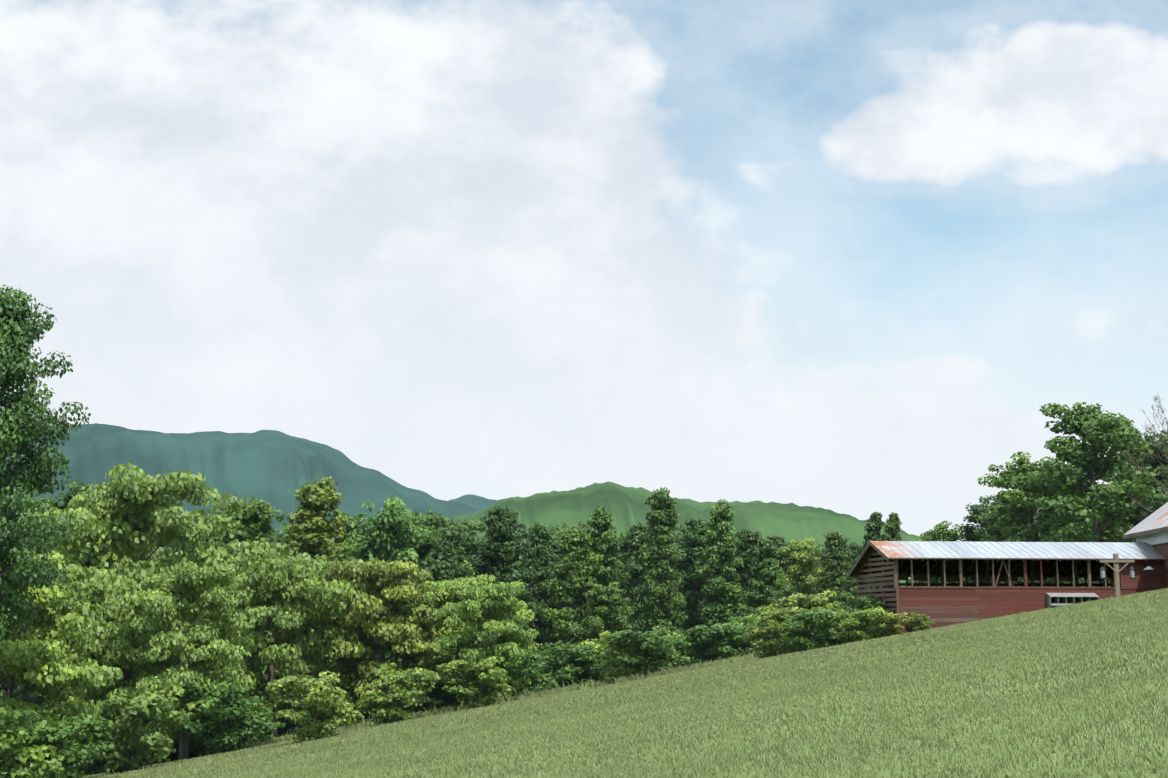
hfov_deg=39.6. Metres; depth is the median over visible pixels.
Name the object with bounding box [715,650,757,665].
grass patch
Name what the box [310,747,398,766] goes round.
grass patch
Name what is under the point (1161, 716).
grass patch
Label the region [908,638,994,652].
grass patch
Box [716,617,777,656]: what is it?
shrub
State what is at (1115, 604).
grass patch
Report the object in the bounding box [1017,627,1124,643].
grass patch
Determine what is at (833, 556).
poplar tree
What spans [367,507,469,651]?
oak tree
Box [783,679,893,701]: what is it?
grass patch
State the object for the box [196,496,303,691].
poplar tree
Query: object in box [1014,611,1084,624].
grass patch
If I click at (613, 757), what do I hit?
grass patch
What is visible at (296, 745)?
grass patch
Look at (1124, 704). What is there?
grass patch
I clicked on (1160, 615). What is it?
grass patch
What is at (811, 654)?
grass patch
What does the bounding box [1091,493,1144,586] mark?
oak tree
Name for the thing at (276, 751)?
grass patch
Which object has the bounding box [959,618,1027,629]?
grass patch
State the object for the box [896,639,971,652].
grass patch
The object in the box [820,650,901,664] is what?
grass patch
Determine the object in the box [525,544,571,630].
poplar tree
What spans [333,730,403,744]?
grass patch
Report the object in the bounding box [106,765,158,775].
grass patch
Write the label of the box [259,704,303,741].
shrub
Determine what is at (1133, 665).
grass patch
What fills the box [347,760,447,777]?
grass patch
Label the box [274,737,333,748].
grass patch
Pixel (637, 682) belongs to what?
grass patch
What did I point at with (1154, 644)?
grass patch
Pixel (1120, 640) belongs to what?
grass patch
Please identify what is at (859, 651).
grass patch
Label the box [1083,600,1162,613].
grass patch
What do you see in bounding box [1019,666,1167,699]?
grass patch
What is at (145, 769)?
grass patch
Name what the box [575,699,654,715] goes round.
grass patch
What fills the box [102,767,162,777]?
grass patch
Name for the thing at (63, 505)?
oak tree
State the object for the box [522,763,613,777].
grass patch
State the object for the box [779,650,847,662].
grass patch
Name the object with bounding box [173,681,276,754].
shrub
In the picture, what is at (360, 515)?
oak tree
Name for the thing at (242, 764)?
grass patch
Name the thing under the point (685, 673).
grass patch
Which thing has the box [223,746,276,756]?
grass patch
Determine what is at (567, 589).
poplar tree
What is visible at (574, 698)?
grass patch
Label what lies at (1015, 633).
grass patch
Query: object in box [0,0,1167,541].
sky
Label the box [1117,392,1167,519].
bare tree
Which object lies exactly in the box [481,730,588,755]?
grass patch
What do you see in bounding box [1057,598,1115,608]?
grass patch
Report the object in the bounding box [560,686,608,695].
grass patch
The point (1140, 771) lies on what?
grass patch
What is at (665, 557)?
poplar tree
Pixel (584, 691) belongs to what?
grass patch
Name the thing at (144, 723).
shrub
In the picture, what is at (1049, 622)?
grass patch
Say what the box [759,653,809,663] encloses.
grass patch
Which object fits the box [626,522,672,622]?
poplar tree
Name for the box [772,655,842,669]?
grass patch
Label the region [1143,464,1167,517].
oak tree
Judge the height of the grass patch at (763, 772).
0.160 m
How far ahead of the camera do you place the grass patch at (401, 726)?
58.28 m
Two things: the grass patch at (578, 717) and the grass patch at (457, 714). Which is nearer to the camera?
the grass patch at (578, 717)
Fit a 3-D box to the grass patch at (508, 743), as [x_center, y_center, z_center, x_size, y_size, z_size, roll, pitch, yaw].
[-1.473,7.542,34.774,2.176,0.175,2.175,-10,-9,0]
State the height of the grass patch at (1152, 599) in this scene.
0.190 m
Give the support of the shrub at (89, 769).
on the ground
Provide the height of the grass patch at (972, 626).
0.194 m
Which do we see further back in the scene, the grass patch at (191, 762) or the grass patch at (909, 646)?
the grass patch at (191, 762)
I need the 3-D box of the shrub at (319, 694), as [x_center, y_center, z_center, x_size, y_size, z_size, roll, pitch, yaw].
[-10.694,12.620,63.892,4.383,3.098,3.675,-6,-10,36]
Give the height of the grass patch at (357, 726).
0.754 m
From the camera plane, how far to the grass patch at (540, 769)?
25.18 m
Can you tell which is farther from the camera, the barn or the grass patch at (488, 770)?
the barn
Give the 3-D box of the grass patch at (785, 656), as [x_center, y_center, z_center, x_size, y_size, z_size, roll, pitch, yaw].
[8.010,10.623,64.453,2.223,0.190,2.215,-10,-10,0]
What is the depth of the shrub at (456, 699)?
88.24 m
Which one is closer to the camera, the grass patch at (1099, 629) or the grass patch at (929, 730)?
the grass patch at (929, 730)
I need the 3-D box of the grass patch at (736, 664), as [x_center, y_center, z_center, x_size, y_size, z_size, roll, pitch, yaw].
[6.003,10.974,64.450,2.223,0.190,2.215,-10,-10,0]
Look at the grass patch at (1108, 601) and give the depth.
60.51 m
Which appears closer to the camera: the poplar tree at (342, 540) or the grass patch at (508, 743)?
the grass patch at (508, 743)
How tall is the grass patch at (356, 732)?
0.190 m
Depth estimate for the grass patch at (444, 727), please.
48.75 m
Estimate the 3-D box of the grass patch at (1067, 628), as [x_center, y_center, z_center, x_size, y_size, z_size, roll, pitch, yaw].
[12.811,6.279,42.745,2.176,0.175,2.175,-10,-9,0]
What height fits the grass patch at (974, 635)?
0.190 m
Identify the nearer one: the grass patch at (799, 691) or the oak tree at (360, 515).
the grass patch at (799, 691)
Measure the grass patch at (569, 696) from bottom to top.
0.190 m
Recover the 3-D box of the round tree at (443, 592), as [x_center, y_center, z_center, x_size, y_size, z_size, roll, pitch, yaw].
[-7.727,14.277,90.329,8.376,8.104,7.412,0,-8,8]
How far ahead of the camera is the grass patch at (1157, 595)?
56.88 m
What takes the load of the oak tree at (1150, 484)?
on the ground
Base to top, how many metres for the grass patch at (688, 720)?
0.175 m
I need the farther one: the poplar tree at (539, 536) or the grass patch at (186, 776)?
the poplar tree at (539, 536)
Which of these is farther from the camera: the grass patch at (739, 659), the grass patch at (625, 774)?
the grass patch at (739, 659)
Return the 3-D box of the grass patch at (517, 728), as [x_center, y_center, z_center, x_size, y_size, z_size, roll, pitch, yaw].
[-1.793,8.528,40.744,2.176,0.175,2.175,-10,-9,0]
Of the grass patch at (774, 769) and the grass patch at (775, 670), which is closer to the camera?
the grass patch at (774, 769)
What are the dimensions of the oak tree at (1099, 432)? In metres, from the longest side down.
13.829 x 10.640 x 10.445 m
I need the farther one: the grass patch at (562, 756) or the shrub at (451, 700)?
the shrub at (451, 700)
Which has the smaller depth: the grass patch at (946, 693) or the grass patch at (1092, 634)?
the grass patch at (946, 693)
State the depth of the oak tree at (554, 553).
195.42 m
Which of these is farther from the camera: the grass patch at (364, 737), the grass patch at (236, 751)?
the grass patch at (236, 751)
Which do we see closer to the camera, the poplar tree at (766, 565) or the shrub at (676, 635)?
the shrub at (676, 635)
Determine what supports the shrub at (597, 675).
on the ground
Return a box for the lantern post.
[1099,554,1134,597]
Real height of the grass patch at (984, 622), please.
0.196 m
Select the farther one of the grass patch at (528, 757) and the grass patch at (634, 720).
the grass patch at (634, 720)
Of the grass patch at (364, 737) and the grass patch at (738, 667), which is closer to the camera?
the grass patch at (364, 737)
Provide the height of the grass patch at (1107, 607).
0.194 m
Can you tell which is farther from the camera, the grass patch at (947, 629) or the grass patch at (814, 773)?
the grass patch at (947, 629)
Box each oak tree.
[0,284,90,647]
[0,477,175,706]
[1,537,37,698]
[72,542,205,676]
[162,505,283,668]
[273,522,296,641]
[319,513,443,614]
[332,496,437,667]
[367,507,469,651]
[375,510,486,624]
[530,522,619,628]
[568,581,634,667]
[668,532,701,629]
[735,606,764,622]
[766,584,796,608]
[772,537,830,601]
[803,544,837,602]
[831,572,881,605]
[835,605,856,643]
[916,520,966,586]
[950,503,1024,586]
[974,451,1088,586]
[979,493,1052,586]
[1011,402,1167,586]
[1036,481,1107,586]
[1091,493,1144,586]
[1107,429,1167,540]
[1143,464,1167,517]
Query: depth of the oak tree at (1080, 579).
140.62 m
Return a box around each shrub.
[0,705,63,777]
[7,709,115,777]
[55,721,136,775]
[68,685,209,774]
[88,722,148,763]
[110,719,178,765]
[142,717,193,758]
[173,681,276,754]
[173,726,223,758]
[178,711,271,756]
[217,702,285,744]
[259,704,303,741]
[266,671,364,742]
[278,707,303,737]
[293,693,359,727]
[307,690,375,727]
[335,682,407,727]
[354,662,439,725]
[399,674,464,712]
[434,691,479,706]
[436,656,515,708]
[451,659,531,701]
[492,649,558,698]
[520,655,573,689]
[530,642,621,686]
[537,640,619,687]
[579,631,674,679]
[580,639,634,680]
[605,625,689,677]
[619,631,690,669]
[664,620,742,664]
[666,622,738,664]
[678,642,695,667]
[682,634,727,664]
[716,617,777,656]
[731,614,758,653]
[734,613,791,656]
[740,603,810,657]
[744,607,837,652]
[776,590,841,648]
[777,607,839,651]
[810,606,862,646]
[836,592,895,639]
[838,606,892,641]
[869,612,913,636]
[905,612,934,630]
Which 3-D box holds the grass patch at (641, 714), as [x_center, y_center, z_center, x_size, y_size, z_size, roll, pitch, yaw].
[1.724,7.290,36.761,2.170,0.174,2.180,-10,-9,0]
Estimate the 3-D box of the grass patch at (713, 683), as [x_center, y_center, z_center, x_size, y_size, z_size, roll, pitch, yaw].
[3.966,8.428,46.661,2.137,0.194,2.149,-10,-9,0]
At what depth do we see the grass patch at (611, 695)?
52.69 m
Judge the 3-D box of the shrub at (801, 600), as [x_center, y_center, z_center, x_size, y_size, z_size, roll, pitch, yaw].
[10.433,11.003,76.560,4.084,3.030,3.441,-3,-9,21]
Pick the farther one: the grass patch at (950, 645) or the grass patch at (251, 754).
the grass patch at (251, 754)
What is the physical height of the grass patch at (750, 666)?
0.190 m
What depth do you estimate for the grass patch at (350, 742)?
50.58 m
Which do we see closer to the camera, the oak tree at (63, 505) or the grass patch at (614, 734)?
the grass patch at (614, 734)
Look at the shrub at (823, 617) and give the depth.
73.03 m
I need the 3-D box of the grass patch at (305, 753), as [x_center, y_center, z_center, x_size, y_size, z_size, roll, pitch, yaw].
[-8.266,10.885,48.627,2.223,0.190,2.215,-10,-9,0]
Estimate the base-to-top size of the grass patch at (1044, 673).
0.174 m
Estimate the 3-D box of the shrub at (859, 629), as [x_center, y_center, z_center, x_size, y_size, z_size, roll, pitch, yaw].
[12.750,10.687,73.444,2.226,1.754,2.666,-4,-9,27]
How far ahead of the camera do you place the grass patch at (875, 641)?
62.39 m
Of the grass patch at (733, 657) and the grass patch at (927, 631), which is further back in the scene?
the grass patch at (733, 657)
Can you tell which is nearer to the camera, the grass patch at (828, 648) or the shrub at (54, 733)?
the shrub at (54, 733)
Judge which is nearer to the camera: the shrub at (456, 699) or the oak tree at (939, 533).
the shrub at (456, 699)
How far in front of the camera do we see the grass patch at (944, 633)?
56.69 m
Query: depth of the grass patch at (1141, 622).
38.86 m
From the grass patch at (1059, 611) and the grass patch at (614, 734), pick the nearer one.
the grass patch at (614, 734)
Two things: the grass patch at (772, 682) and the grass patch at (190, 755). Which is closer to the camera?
the grass patch at (772, 682)
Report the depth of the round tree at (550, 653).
112.56 m
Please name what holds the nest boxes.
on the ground
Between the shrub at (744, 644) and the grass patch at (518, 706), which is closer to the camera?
the grass patch at (518, 706)
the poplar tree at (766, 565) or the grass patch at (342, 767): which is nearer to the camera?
the grass patch at (342, 767)
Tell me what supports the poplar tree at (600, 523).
on the ground
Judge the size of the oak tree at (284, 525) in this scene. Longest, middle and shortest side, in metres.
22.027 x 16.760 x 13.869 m
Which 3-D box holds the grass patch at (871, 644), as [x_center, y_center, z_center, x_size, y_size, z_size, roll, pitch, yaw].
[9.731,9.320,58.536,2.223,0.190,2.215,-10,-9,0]
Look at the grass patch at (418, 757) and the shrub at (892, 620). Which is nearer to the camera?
the grass patch at (418, 757)
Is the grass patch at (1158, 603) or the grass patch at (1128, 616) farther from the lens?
the grass patch at (1158, 603)
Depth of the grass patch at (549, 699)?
60.40 m
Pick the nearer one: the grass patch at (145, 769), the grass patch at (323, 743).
the grass patch at (323, 743)
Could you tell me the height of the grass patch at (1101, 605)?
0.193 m
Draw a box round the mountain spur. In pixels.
[449,494,496,507]
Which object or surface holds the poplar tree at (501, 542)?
on the ground
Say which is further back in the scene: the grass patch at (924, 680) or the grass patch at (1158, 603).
the grass patch at (1158, 603)
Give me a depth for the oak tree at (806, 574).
120.66 m
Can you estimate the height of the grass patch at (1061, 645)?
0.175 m
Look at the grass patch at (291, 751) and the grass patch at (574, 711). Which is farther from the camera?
the grass patch at (291, 751)
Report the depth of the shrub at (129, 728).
65.45 m
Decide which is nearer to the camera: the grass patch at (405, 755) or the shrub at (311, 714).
the grass patch at (405, 755)
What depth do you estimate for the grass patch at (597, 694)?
56.45 m
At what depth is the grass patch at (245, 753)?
60.43 m
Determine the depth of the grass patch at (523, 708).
54.72 m
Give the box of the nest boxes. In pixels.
[1047,593,1098,607]
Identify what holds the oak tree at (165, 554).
on the ground
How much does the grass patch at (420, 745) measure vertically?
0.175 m
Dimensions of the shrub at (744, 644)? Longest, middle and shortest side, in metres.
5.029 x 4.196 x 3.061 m
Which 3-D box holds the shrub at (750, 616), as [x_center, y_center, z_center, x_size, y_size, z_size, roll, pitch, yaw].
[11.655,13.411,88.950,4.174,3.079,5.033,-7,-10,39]
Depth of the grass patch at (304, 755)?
46.68 m
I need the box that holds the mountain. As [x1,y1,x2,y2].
[0,423,484,539]
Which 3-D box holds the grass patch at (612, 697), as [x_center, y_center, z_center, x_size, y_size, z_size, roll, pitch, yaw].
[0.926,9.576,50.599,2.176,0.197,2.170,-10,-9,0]
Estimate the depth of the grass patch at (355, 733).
60.54 m
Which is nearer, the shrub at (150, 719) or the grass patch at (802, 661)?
the grass patch at (802, 661)
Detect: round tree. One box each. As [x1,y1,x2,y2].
[0,550,140,769]
[2,463,332,754]
[101,560,302,759]
[200,549,367,738]
[306,558,464,718]
[374,574,519,705]
[432,581,538,695]
[539,648,559,673]
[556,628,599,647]
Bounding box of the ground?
[126,599,1167,777]
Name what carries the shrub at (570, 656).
on the ground
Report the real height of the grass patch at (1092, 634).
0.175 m
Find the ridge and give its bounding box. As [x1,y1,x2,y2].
[435,482,1110,603]
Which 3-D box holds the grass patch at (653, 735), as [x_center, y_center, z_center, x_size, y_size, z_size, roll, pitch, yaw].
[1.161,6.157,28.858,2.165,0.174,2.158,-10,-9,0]
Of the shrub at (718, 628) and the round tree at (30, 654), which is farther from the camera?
the shrub at (718, 628)
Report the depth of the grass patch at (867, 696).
28.86 m
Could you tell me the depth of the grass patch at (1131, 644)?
30.92 m
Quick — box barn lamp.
[1143,561,1153,569]
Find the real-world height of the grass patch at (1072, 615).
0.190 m
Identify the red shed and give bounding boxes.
[847,541,1164,636]
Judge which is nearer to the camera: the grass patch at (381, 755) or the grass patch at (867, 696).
the grass patch at (867, 696)
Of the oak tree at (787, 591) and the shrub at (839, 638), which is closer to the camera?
the shrub at (839, 638)
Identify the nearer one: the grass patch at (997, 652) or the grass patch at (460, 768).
the grass patch at (460, 768)
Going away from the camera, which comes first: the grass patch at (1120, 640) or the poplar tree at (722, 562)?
the grass patch at (1120, 640)
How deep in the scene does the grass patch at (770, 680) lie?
42.74 m
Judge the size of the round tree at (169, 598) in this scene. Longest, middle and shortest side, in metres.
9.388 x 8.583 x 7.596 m
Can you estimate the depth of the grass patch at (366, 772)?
32.88 m
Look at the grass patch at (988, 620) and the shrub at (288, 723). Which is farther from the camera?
the shrub at (288, 723)
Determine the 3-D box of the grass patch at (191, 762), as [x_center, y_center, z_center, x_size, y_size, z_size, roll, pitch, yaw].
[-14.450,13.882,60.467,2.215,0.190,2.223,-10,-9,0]
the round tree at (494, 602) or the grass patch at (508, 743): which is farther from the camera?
the round tree at (494, 602)
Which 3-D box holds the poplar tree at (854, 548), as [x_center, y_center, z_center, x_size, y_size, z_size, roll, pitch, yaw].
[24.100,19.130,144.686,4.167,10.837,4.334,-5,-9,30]
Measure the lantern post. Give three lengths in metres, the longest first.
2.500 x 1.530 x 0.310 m
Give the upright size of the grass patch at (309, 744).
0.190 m
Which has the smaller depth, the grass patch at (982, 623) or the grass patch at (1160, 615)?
the grass patch at (1160, 615)
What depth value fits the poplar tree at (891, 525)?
128.25 m
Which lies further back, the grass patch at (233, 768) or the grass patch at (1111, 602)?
the grass patch at (1111, 602)
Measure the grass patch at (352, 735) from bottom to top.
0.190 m
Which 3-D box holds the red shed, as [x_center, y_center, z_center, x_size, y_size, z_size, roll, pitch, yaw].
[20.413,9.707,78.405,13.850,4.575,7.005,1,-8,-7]
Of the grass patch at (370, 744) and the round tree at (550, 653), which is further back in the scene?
the round tree at (550, 653)
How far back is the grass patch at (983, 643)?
42.65 m
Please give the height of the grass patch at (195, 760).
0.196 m
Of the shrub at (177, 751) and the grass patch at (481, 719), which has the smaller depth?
the grass patch at (481, 719)
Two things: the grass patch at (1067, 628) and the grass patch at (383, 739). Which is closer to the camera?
the grass patch at (1067, 628)
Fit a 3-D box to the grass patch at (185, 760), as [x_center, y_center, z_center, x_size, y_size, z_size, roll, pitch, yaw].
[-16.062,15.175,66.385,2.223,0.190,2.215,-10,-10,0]
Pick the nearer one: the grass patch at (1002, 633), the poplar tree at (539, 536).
the grass patch at (1002, 633)
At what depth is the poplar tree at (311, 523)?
106.63 m
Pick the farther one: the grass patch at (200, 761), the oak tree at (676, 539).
the oak tree at (676, 539)
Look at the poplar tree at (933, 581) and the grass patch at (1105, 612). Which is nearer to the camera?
the grass patch at (1105, 612)
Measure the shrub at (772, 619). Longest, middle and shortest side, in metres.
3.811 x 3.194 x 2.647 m
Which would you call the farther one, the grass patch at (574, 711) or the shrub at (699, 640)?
the shrub at (699, 640)
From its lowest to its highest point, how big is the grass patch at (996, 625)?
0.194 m
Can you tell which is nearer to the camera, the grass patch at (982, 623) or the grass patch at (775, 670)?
the grass patch at (775, 670)
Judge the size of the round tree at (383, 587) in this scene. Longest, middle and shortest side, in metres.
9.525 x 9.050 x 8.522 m
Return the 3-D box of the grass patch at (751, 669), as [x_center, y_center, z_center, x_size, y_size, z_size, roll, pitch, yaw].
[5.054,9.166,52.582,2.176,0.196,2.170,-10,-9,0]
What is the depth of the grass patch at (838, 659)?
48.80 m
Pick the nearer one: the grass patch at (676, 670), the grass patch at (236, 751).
the grass patch at (236, 751)
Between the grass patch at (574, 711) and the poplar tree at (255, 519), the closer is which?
the grass patch at (574, 711)
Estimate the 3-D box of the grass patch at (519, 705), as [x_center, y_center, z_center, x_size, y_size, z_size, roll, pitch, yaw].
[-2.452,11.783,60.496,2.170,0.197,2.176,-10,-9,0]
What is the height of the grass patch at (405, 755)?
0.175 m
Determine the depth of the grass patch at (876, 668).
38.76 m
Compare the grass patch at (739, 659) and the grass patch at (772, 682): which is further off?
the grass patch at (739, 659)
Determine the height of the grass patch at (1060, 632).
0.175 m
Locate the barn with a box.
[1122,502,1167,588]
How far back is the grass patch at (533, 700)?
64.53 m
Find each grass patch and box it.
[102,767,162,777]
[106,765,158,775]
[110,769,159,777]
[111,764,174,776]
[113,762,177,774]
[146,763,216,777]
[154,756,208,767]
[154,757,221,770]
[154,768,212,777]
[157,759,221,771]
[162,754,220,765]
[164,755,226,767]
[165,771,208,777]
[167,748,203,761]
[167,754,228,765]
[195,758,275,776]
[199,756,279,772]
[203,747,258,758]
[214,748,271,760]
[217,746,263,755]
[217,746,278,758]
[219,748,285,760]
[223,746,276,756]
[235,771,282,777]
[243,745,308,757]
[251,751,337,770]
[252,731,295,746]
[259,739,306,749]
[265,747,341,763]
[269,738,332,750]
[269,743,347,760]
[270,741,340,755]
[270,760,361,777]
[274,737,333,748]
[274,738,340,751]
[279,736,331,746]
[296,762,380,777]
[306,733,373,746]
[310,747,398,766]
[318,734,388,749]
[320,728,384,741]
[320,764,396,777]
[325,727,383,738]
[326,738,410,756]
[328,727,385,738]
[331,728,394,741]
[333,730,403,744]
[334,718,376,731]
[334,733,407,749]
[338,734,415,752]
[341,738,429,757]
[347,746,443,768]
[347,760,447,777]
[351,743,445,763]
[356,721,410,731]
[361,720,414,730]
[362,719,408,729]
[362,723,430,738]
[368,746,472,770]
[377,717,432,729]
[378,718,441,731]
[381,723,454,738]
[385,746,488,771]
[386,719,436,728]
[389,718,449,731]
[391,733,476,752]
[391,759,486,777]
[397,719,463,733]
[404,722,482,739]
[404,727,480,743]
[405,713,458,723]
[405,721,476,737]
[411,711,462,721]
[414,705,459,718]
[430,742,547,771]
[432,710,482,719]
[433,763,511,777]
[435,708,493,719]
[451,712,518,726]
[455,697,498,711]
[456,704,507,714]
[458,703,510,712]
[465,729,563,753]
[470,719,553,737]
[472,762,569,777]
[475,740,597,770]
[477,710,551,726]
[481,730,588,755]
[483,700,534,710]
[485,703,548,716]
[491,700,546,709]
[491,700,548,711]
[494,690,537,704]
[496,744,626,776]
[508,695,558,705]
[511,695,557,704]
[515,688,555,698]
[520,698,584,712]
[521,713,609,732]
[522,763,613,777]
[524,716,618,738]
[534,680,580,696]
[538,726,650,753]
[539,698,608,713]
[543,690,596,700]
[544,692,607,706]
[545,690,604,701]
[545,698,620,714]
[547,701,623,717]
[550,706,633,723]
[554,677,598,691]
[559,686,606,695]
[559,714,657,736]
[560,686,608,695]
[565,738,704,772]
[566,688,622,700]
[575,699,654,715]
[582,688,644,703]
[583,688,643,700]
[589,681,643,692]
[590,723,708,749]
[593,670,633,685]
[597,771,633,777]
[598,681,652,691]
[602,682,663,694]
[607,678,655,688]
[607,738,762,777]
[611,677,661,687]
[613,700,707,722]
[614,666,660,682]
[621,723,748,753]
[621,746,790,777]
[647,706,760,733]
[650,698,750,719]
[656,670,701,678]
[657,660,702,675]
[660,669,708,678]
[660,763,771,777]
[673,657,716,671]
[681,696,787,720]
[684,674,758,690]
[688,684,779,703]
[690,657,732,664]
[690,718,833,749]
[701,686,797,705]
[702,704,826,729]
[703,662,757,672]
[708,665,769,678]
[708,678,795,696]
[711,660,759,669]
[712,660,774,672]
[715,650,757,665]
[725,661,786,673]
[728,672,811,688]
[731,652,761,659]
[735,662,810,678]
[740,657,797,669]
[740,682,844,703]
[740,702,878,731]
[742,655,794,664]
[748,714,909,751]
[749,690,866,714]
[752,651,802,660]
[753,662,830,677]
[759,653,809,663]
[760,651,814,661]
[760,733,962,777]
[764,663,846,678]
[765,655,836,667]
[766,651,828,662]
[768,762,880,777]
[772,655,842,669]
[774,720,954,759]
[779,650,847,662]
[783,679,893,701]
[796,646,847,655]
[801,643,852,652]
[805,651,876,664]
[810,642,867,653]
[812,642,866,651]
[814,682,947,708]
[817,696,971,725]
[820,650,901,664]
[823,641,885,652]
[827,644,895,656]
[830,644,906,658]
[837,650,922,665]
[846,635,902,646]
[847,726,1086,777]
[851,671,975,693]
[853,655,953,672]
[855,681,996,710]
[858,633,911,644]
[867,632,925,643]
[869,639,946,653]
[873,662,991,684]
[876,631,942,643]
[878,692,1048,726]
[887,764,982,777]
[890,633,956,645]
[895,626,948,635]
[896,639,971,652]
[899,634,966,645]
[901,628,956,636]
[905,628,966,639]
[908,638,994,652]
[913,624,963,633]
[913,704,1130,748]
[918,663,1056,688]
[919,625,973,634]
[922,693,1116,731]
[931,622,993,633]
[934,627,1014,642]
[934,640,1037,658]
[944,670,1104,703]
[947,623,1019,636]
[947,636,1036,653]
[949,618,1007,627]
[949,653,1082,675]
[949,729,1167,777]
[950,633,1042,648]
[956,622,1036,636]
[957,620,1025,631]
[957,627,1042,640]
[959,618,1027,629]
[961,639,1066,657]
[964,616,1014,625]
[970,614,1034,625]
[974,658,1130,686]
[975,645,1093,666]
[981,625,1071,639]
[985,613,1050,623]
[998,608,1061,619]
[1001,616,1081,630]
[1013,606,1064,616]
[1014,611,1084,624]
[1014,633,1134,653]
[1016,610,1083,621]
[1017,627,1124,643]
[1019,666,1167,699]
[1020,612,1098,625]
[1021,607,1087,619]
[1022,619,1119,635]
[1023,606,1086,617]
[1023,622,1121,638]
[1028,707,1167,746]
[1030,641,1167,667]
[1032,615,1112,627]
[1037,755,1167,777]
[1038,603,1105,614]
[1046,624,1160,642]
[1050,611,1145,626]
[1054,635,1167,657]
[1055,600,1114,609]
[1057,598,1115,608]
[1066,605,1149,618]
[1068,629,1167,649]
[1068,678,1167,701]
[1071,600,1146,612]
[1071,601,1147,614]
[1072,654,1167,677]
[1077,596,1137,607]
[1079,597,1145,608]
[1081,689,1167,717]
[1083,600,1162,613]
[1090,648,1167,665]
[1095,603,1167,616]
[1097,593,1160,604]
[1097,608,1167,622]
[1097,615,1167,628]
[1099,592,1157,602]
[1099,612,1167,625]
[1105,591,1160,600]
[1109,624,1167,636]
[1124,604,1167,614]
[1130,596,1167,603]
[1130,599,1166,608]
[1131,593,1167,599]
[1140,640,1167,647]
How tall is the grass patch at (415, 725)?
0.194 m
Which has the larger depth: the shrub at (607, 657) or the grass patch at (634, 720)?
the shrub at (607, 657)
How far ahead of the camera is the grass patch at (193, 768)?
52.59 m
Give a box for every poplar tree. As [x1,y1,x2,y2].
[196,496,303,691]
[275,476,364,679]
[324,516,365,672]
[450,535,487,579]
[470,506,540,648]
[497,521,544,630]
[523,522,558,650]
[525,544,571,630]
[535,525,603,647]
[576,505,631,632]
[609,530,633,631]
[617,522,658,630]
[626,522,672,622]
[627,487,687,636]
[671,518,722,633]
[694,499,747,626]
[723,526,771,621]
[740,538,788,620]
[763,543,824,603]
[765,535,788,569]
[811,531,855,607]
[838,542,860,595]
[856,511,885,593]
[881,512,902,587]
[908,579,935,582]
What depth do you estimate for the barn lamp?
75.62 m
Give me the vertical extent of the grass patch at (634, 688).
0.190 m
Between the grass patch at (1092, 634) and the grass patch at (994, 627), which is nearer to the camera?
the grass patch at (1092, 634)
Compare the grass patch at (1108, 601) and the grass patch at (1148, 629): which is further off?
the grass patch at (1108, 601)
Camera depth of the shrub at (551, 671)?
90.24 m
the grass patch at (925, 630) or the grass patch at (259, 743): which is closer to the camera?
the grass patch at (925, 630)
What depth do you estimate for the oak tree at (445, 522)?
143.80 m
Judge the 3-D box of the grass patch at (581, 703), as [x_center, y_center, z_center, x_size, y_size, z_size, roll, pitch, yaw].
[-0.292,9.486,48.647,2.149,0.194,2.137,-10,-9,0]
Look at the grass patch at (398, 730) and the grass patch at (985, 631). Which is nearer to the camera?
the grass patch at (985, 631)
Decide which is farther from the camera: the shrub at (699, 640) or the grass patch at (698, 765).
the shrub at (699, 640)
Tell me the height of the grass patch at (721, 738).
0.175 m
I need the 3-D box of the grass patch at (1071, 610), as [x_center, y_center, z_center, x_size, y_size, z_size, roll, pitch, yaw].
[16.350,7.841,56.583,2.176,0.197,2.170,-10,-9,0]
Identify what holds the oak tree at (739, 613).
on the ground
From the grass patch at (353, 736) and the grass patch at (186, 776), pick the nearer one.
the grass patch at (186, 776)
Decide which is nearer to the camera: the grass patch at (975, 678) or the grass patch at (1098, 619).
the grass patch at (975, 678)
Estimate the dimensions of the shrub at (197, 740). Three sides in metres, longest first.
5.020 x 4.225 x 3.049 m
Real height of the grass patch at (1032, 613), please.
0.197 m
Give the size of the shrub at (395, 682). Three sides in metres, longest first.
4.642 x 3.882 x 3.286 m
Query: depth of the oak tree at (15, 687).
135.78 m
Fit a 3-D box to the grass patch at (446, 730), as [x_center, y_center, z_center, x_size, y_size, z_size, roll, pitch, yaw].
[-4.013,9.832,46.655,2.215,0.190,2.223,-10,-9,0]
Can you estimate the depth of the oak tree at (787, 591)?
97.55 m
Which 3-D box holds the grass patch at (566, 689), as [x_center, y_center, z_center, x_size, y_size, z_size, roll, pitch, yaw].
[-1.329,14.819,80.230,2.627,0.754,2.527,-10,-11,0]
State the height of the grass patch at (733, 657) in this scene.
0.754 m
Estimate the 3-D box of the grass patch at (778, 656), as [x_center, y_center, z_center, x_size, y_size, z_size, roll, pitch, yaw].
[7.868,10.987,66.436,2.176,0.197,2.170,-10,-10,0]
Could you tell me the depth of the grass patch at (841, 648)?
60.59 m
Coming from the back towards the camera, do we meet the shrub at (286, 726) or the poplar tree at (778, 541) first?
the poplar tree at (778, 541)
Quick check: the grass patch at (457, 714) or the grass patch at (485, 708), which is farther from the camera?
the grass patch at (485, 708)
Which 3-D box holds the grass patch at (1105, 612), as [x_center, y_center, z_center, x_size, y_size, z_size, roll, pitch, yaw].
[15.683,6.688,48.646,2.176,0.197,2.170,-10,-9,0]

